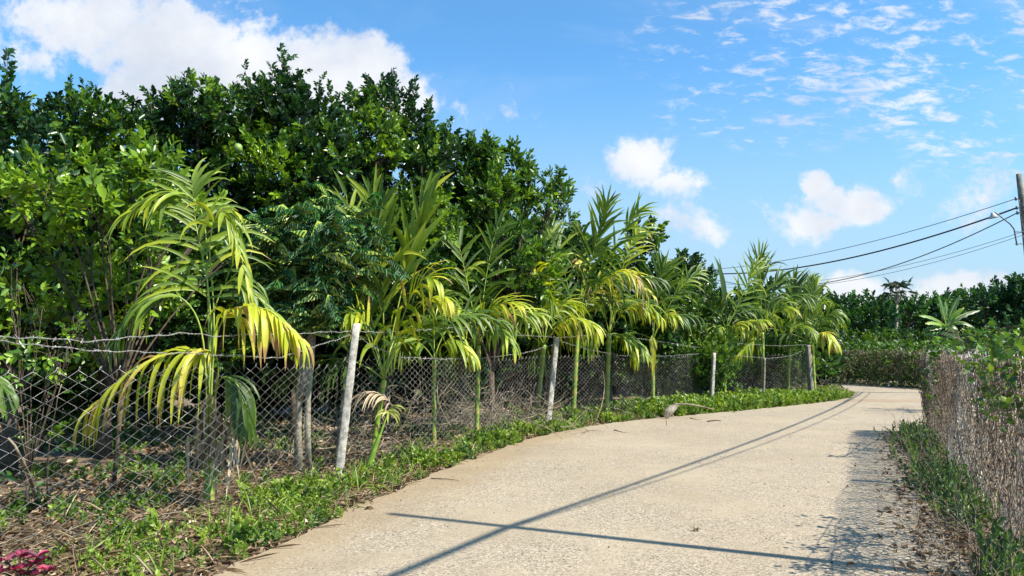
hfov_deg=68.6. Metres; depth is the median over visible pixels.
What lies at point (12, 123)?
pomelo tree
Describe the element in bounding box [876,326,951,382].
bush
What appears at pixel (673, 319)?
areca palm
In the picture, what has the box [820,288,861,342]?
broadleaf tree
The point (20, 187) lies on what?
citrus tree
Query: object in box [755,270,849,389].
areca palm
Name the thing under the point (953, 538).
leaf litter
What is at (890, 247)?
overhead cable
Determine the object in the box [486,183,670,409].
areca palm
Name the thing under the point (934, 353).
green vine
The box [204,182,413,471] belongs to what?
feathery tree
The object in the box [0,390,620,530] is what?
undergrowth
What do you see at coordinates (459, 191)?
pomelo tree
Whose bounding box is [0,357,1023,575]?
ground
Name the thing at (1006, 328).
shrub
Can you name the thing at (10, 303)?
citrus tree
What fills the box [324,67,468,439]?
pomelo tree
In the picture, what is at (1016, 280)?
broadleaf tree
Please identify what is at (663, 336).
pomelo tree
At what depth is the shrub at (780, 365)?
26.32 m
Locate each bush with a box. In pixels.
[836,328,891,380]
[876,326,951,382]
[945,324,1011,347]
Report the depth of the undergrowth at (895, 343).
33.17 m
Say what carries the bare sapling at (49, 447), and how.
on the ground at (65, 457)
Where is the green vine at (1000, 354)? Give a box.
[951,317,1023,457]
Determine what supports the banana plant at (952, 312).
on the ground at (65, 457)
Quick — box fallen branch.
[104,468,164,488]
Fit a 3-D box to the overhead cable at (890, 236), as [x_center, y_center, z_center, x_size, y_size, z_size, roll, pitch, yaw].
[13.756,-1.907,34.550,0.025,0.942,18.910,2,-5,-23]
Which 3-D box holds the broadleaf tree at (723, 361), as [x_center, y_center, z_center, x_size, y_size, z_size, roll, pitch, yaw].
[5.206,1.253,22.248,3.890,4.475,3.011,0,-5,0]
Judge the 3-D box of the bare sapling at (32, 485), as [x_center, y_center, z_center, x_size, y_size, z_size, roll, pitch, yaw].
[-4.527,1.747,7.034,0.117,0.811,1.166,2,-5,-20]
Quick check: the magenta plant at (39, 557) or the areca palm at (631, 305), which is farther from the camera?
the areca palm at (631, 305)
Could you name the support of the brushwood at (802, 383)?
on the ground at (65, 457)
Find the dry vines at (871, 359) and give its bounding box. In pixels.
[831,349,987,384]
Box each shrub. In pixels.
[716,291,837,390]
[923,311,1023,360]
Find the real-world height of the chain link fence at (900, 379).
1.739 m
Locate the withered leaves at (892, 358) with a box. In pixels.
[829,348,989,382]
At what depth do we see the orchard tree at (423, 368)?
19.13 m
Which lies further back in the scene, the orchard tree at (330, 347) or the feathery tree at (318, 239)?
the orchard tree at (330, 347)
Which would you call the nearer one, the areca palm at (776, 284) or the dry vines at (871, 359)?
the areca palm at (776, 284)
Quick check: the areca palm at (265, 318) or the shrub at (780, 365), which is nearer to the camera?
the areca palm at (265, 318)
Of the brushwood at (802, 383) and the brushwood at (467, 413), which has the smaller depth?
the brushwood at (467, 413)
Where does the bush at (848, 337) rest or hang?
on the ground at (65, 457)
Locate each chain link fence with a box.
[0,323,813,567]
[834,348,923,387]
[924,349,1023,553]
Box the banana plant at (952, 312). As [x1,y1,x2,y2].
[919,294,979,339]
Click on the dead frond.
(383, 397)
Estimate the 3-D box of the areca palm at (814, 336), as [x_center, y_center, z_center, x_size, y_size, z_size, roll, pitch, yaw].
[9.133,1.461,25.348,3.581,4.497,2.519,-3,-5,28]
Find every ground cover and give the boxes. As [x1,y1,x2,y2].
[18,387,837,575]
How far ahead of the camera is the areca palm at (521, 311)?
13.24 m
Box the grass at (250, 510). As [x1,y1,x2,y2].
[12,400,802,575]
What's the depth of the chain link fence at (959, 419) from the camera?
7.89 m
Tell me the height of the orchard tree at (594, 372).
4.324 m
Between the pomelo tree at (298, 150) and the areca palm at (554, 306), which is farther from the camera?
the areca palm at (554, 306)
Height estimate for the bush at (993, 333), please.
2.941 m
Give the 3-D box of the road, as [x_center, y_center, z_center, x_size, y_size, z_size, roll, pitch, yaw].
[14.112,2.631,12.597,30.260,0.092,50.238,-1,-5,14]
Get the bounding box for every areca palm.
[0,376,18,420]
[72,157,313,505]
[270,163,513,464]
[380,273,514,442]
[397,205,555,430]
[473,204,605,421]
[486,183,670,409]
[524,217,667,411]
[601,247,710,397]
[657,249,774,392]
[707,237,834,379]
[721,265,840,389]
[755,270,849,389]
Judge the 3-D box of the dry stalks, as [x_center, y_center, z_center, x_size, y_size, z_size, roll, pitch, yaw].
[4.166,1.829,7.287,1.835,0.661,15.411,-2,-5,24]
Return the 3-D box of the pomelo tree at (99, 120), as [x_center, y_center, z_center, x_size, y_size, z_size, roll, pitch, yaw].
[-6.076,-0.359,11.202,3.366,5.868,2.281,0,-5,0]
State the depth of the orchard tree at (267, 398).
16.94 m
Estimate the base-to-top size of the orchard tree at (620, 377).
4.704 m
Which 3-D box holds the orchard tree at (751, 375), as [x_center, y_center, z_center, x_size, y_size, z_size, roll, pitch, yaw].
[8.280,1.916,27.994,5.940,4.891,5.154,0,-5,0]
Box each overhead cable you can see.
[706,199,1014,269]
[713,207,1015,273]
[718,213,1015,286]
[718,232,1021,284]
[720,235,1021,287]
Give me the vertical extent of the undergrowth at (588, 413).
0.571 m
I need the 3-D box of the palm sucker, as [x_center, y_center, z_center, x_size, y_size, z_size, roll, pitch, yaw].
[-1.656,1.955,9.794,0.535,0.848,0.177,0,-5,-6]
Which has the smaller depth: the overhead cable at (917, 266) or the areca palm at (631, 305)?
the areca palm at (631, 305)
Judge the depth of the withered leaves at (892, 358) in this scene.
32.25 m
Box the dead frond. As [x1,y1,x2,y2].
[341,391,394,418]
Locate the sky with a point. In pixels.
(804, 127)
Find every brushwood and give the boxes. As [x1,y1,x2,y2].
[137,380,472,464]
[289,349,666,438]
[740,367,878,396]
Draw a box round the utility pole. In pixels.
[989,173,1023,249]
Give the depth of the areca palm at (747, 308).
22.34 m
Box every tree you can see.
[0,47,98,472]
[0,123,263,488]
[0,220,101,427]
[0,246,94,512]
[2,73,212,458]
[65,207,223,425]
[114,58,291,448]
[143,329,319,418]
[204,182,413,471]
[208,42,373,443]
[220,261,432,420]
[316,245,508,411]
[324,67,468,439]
[406,116,548,420]
[421,128,580,423]
[423,210,617,405]
[507,321,618,400]
[519,214,716,403]
[592,296,675,395]
[617,287,737,393]
[620,259,744,398]
[682,276,805,393]
[711,278,848,388]
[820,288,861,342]
[838,288,905,339]
[871,289,936,340]
[881,276,919,378]
[909,287,967,339]
[942,283,995,338]
[959,274,1023,333]
[994,272,1023,332]
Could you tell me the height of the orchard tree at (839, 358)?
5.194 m
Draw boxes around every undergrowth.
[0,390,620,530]
[457,385,759,434]
[820,338,1023,386]
[873,416,1023,575]
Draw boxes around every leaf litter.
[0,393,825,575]
[846,430,1020,575]
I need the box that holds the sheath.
[664,403,713,418]
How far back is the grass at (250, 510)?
7.04 m
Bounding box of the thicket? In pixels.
[835,301,994,370]
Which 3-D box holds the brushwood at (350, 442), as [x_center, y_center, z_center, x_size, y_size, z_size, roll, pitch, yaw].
[-3.092,1.910,11.320,5.010,1.172,3.134,0,-5,0]
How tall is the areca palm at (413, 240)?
4.197 m
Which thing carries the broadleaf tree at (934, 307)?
on the ground at (65, 457)
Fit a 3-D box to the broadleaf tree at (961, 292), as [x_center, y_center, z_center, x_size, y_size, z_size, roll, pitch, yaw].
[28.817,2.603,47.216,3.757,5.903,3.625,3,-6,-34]
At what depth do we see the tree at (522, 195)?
15.10 m
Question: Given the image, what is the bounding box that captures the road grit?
[221,417,942,573]
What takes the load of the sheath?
on the road
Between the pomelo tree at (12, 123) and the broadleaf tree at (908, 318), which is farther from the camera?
the broadleaf tree at (908, 318)
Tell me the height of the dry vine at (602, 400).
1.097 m
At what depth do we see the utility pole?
25.85 m
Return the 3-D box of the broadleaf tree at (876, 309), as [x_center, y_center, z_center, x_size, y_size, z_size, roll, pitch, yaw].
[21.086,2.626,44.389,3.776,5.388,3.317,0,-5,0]
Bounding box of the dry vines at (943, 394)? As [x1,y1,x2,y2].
[916,348,1023,563]
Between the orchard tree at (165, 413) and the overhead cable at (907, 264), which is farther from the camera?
the overhead cable at (907, 264)
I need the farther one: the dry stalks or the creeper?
the creeper
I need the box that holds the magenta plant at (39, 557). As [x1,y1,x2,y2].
[0,549,56,575]
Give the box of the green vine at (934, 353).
[915,335,960,415]
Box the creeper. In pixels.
[819,336,988,388]
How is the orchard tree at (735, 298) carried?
on the ground at (65, 457)
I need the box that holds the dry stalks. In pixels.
[843,404,1023,575]
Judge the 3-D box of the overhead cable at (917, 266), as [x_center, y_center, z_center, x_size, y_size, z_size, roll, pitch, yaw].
[13.902,-0.632,34.470,0.016,1.043,18.989,2,-5,-23]
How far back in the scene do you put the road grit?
7.33 m
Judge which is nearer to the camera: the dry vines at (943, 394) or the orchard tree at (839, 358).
the dry vines at (943, 394)
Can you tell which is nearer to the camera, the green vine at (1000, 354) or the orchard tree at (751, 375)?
the green vine at (1000, 354)
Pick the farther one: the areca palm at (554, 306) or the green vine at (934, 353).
the areca palm at (554, 306)
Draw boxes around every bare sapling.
[7,438,38,503]
[46,384,61,499]
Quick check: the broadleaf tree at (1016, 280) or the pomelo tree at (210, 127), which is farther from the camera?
the broadleaf tree at (1016, 280)
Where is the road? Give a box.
[214,383,1019,575]
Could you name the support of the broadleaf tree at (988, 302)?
on the ground at (65, 457)
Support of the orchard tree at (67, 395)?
on the ground at (65, 457)
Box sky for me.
[0,0,1023,349]
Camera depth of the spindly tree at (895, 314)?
40.95 m
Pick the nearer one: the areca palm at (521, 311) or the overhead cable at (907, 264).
the areca palm at (521, 311)
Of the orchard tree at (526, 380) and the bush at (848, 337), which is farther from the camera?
the bush at (848, 337)
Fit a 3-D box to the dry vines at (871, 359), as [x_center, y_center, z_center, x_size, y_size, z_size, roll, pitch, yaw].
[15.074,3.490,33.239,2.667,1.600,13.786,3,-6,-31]
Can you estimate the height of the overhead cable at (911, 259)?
1.660 m
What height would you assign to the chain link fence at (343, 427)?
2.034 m
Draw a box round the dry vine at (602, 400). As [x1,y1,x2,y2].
[595,374,604,421]
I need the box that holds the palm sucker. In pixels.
[365,404,405,468]
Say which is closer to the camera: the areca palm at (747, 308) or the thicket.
the areca palm at (747, 308)
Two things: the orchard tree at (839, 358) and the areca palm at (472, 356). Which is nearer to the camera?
the areca palm at (472, 356)
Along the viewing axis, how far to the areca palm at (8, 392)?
6.54 m
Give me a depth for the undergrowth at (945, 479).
7.03 m
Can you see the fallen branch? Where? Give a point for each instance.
(112, 483)

